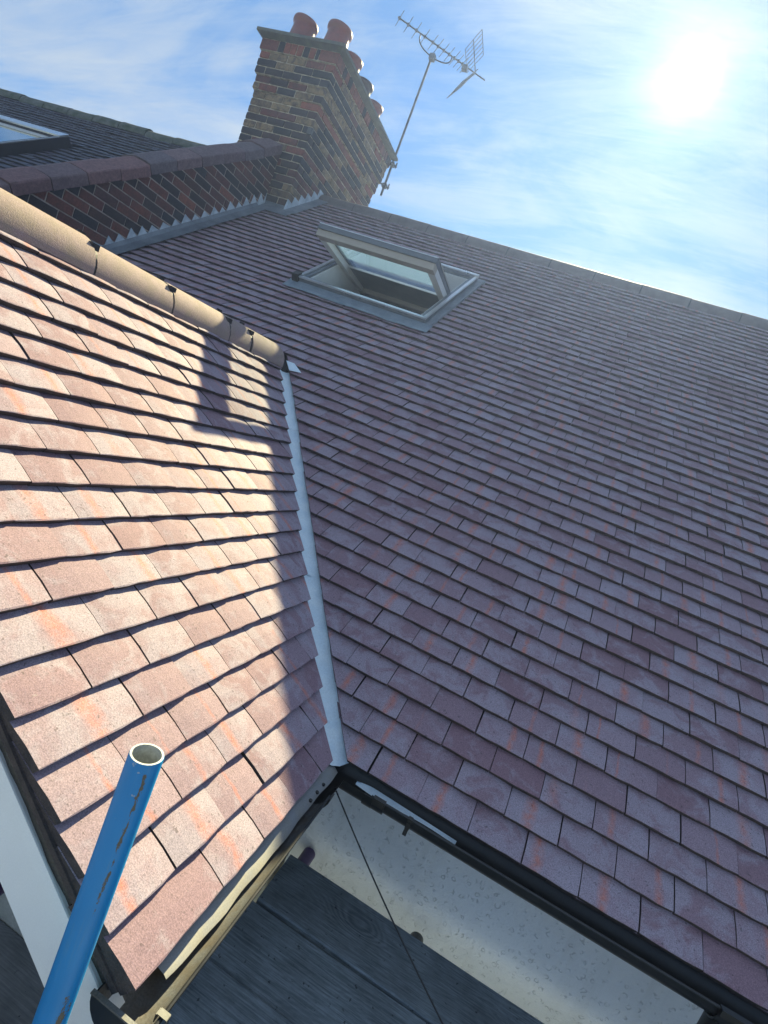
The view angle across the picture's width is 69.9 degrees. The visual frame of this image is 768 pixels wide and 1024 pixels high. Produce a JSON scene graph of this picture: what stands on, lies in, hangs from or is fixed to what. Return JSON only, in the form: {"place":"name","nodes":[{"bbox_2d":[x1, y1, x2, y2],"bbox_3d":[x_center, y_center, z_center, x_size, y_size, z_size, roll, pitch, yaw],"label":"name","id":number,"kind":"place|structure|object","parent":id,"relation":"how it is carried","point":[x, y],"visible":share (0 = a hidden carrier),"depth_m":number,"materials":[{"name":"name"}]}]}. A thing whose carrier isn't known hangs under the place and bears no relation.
{"place":"outdoors","nodes":[
{"label":"outdoors","id":0,"kind":"place"},
{"bbox_2d":[0,88,205,168],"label":"neighbour roof","id":1,"kind":"structure","parent":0,"point":[91,136],"depth_m":6.79,"materials":[{"name":"tile"}]},
{"bbox_2d":[0,115,71,157],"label":"neighbour skylight","id":2,"kind":"object","parent":1,"relation":"on","point":[17,137],"visible":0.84,"depth_m":5.95,"materials":[{"name":"metal"}]},
{"bbox_2d":[0,0,767,318],"label":"sky","id":3,"kind":"structure","parent":0,"point":[623,139],"materials":[{"name":"blue"}]},
{"label":"ground","id":4,"kind":"structure","parent":0,"visible":0},
{"bbox_2d":[0,858,285,938],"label":"gable wall","id":5,"kind":"structure","parent":4,"relation":"on","point":[7,916],"depth_m":1.38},
{"bbox_2d":[0,883,4,895],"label":"scaffold tube","id":6,"kind":"object","parent":5,"relation":"attached to","point":[1,890],"visible":0.02,"depth_m":1.07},
{"bbox_2d":[0,920,43,1023],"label":"scaffold board","id":7,"kind":"object","parent":5,"relation":"attached to","point":[21,988],"visible":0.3,"depth_m":1.27,"materials":[{"name":"grey wood"}]},
{"bbox_2d":[284,788,703,1023],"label":"rendered wall","id":8,"kind":"structure","parent":4,"relation":"on","point":[532,960],"depth_m":1.87,"materials":[{"name":"white paint"}]},
{"bbox_2d":[298,847,314,865],"bbox_3d":[-0.553,1.292,1.161,0.048,0.050,1.855,24,8,15],"label":"scaffold tube","id":9,"kind":"object","parent":8,"relation":"attached to","point":[307,856],"visible":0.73,"depth_m":2.00,"materials":[{"name":"metal"}]},
{"bbox_2d":[160,960,292,1023],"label":"scaffold board","id":10,"kind":"object","parent":9,"relation":"on","point":[213,993],"visible":0.74,"depth_m":1.40,"materials":[{"name":"grey wood"}]},
{"bbox_2d":[209,901,426,1023],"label":"scaffold board","id":11,"kind":"object","parent":9,"relation":"on","point":[282,968],"visible":0.77,"depth_m":1.54,"materials":[{"name":"grey wood"}]},
{"bbox_2d":[256,854,543,1023],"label":"scaffold board","id":12,"kind":"object","parent":9,"relation":"on","point":[351,932],"visible":0.94,"depth_m":1.70,"materials":[{"name":"grey wood"}]},
{"bbox_2d":[117,195,767,1014],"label":"roof","id":13,"kind":"structure","parent":8,"relation":"on","point":[537,489],"depth_m":2.50,"materials":[{"name":"tile"}]},
{"bbox_2d":[0,138,281,254],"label":"parapet wall","id":14,"kind":"structure","parent":13,"relation":"on","point":[122,204],"depth_m":4.60,"materials":[{"name":"brick"}]},
{"bbox_2d":[0,188,332,1023],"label":"side roof","id":15,"kind":"structure","parent":13,"relation":"attached to","point":[152,578],"depth_m":1.42,"materials":[{"name":"tile"}]},
{"bbox_2d":[90,795,330,1023],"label":"side gutter","id":16,"kind":"object","parent":15,"relation":"attached to","point":[154,997],"visible":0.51,"depth_m":1.00,"materials":[{"name":"beige plastic"}]},
{"bbox_2d":[158,764,337,978],"bbox_3d":[-0.285,0.810,1.356,0.060,0.026,0.792,24,8,15],"label":"eaves tray","id":17,"kind":"object","parent":15,"relation":"attached to","point":[208,919],"visible":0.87,"depth_m":1.22,"materials":[{"name":"plastic"}]},
{"bbox_2d":[286,360,300,372],"bbox_3d":[-0.574,-0.906,3.430,0.051,0.054,0.161,14,11,-46],"label":"lead saddle","id":18,"kind":"object","parent":13,"relation":"on","point":[292,366],"visible":1,"depth_m":3.43,"materials":[{"name":"grey metal"}]},
{"bbox_2d":[280,370,347,765],"bbox_3d":[-0.382,-0.052,2.575,0.156,1.161,2.157,18,9,-29],"label":"valley gutter","id":19,"kind":"object","parent":13,"relation":"attached to","point":[329,697],"visible":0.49,"depth_m":2.20,"materials":[{"name":"grey metal"}]},
{"bbox_2d":[237,26,397,215],"bbox_3d":[-0.874,-4.058,6.610,1.090,1.892,1.971,24,8,15],"label":"chimney stack","id":20,"kind":"object","parent":13,"relation":"on","point":[312,111],"visible":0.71,"depth_m":5.82,"materials":[{"name":"red brick"}]},
{"bbox_2d":[290,12,317,36],"bbox_3d":[-0.898,-5.113,5.945,0.400,0.357,0.400,24,8,15],"label":"chimney pot","id":21,"kind":"object","parent":20,"relation":"on","point":[305,24],"visible":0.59,"depth_m":5.83,"materials":[{"name":"ceramic"}]},
{"bbox_2d":[324,19,352,47],"bbox_3d":[-0.519,-4.944,5.831,0.400,0.357,0.400,24,8,15],"label":"chimney pot","id":22,"kind":"object","parent":20,"relation":"on","point":[339,30],"visible":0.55,"depth_m":5.71,"materials":[{"name":"ceramic"}]},
{"bbox_2d":[348,50,362,72],"bbox_3d":[-0.415,-4.938,6.186,0.400,0.326,0.400,24,8,15],"label":"chimney pot","id":23,"kind":"object","parent":20,"relation":"on","point":[357,60],"visible":0.25,"depth_m":6.09,"materials":[{"name":"ceramic"}]},
{"bbox_2d":[360,76,372,96],"bbox_3d":[-0.302,-4.946,6.549,0.400,0.326,0.400,24,8,15],"label":"chimney pot","id":24,"kind":"object","parent":20,"relation":"on","point":[367,83],"visible":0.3,"depth_m":6.45,"materials":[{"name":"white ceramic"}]},
{"bbox_2d":[370,98,382,116],"bbox_3d":[-0.189,-4.954,6.912,0.400,0.326,0.400,24,8,15],"label":"chimney pot","id":25,"kind":"object","parent":20,"relation":"on","point":[378,107],"visible":0.22,"depth_m":6.81,"materials":[{"name":"ceramic"}]},
{"bbox_2d":[380,10,484,195],"bbox_3d":[0.464,-5.213,7.167,1.329,2.230,0.490,19,8,-22],"label":"television aerial","id":26,"kind":"object","parent":20,"relation":"attached to","point":[465,68],"visible":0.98,"depth_m":7.15,"materials":[{"name":"grey metal"}]},
{"bbox_2d":[282,222,485,331],"bbox_3d":[-0.013,-1.421,5.199,1.530,1.994,2.073,24,8,15],"label":"skylight","id":27,"kind":"object","parent":13,"relation":"attached to","point":[410,288],"visible":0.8,"depth_m":4.50,"materials":[{"name":"metal"}]},
{"bbox_2d":[313,763,767,1023],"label":"eaves gutter","id":28,"kind":"object","parent":13,"relation":"attached to","point":[717,1003],"visible":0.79,"depth_m":1.54,"materials":[{"name":"black plastic"}]},
{"bbox_2d":[334,788,443,1023],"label":"cable","id":29,"kind":"object","parent":28,"relation":"attached to","point":[438,1015],"visible":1,"depth_m":1.47,"materials":[{"name":"black plastic"}]},
{"bbox_2d":[356,781,456,843],"bbox_3d":[0.064,0.912,1.674,0.340,0.013,0.022,24,8,15],"label":"lead tongue","id":30,"kind":"object","parent":28,"relation":"attached to","point":[370,790],"visible":0.9,"depth_m":1.68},
{"bbox_3d":[-0.342,1.380,0.832,4.800,0.038,0.231,24,8,15],"label":"scaffold board","id":31,"kind":"object","parent":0,"visible":0},
{"bbox_2d":[32,743,163,1023],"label":"scaffold tube","id":32,"kind":"object","parent":31,"relation":"attached to","point":[123,820],"visible":1,"depth_m":0.78,"materials":[{"name":"blue paint"}]},
{"bbox_2d":[411,931,422,942],"bbox_3d":[-0.157,1.475,1.015,0.048,0.048,1.805,24,8,15],"label":"scaffold tube","id":33,"kind":"object","parent":31,"relation":"attached to","point":[417,935],"visible":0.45,"depth_m":1.86,"materials":[{"name":"grey metal"}]}
]}

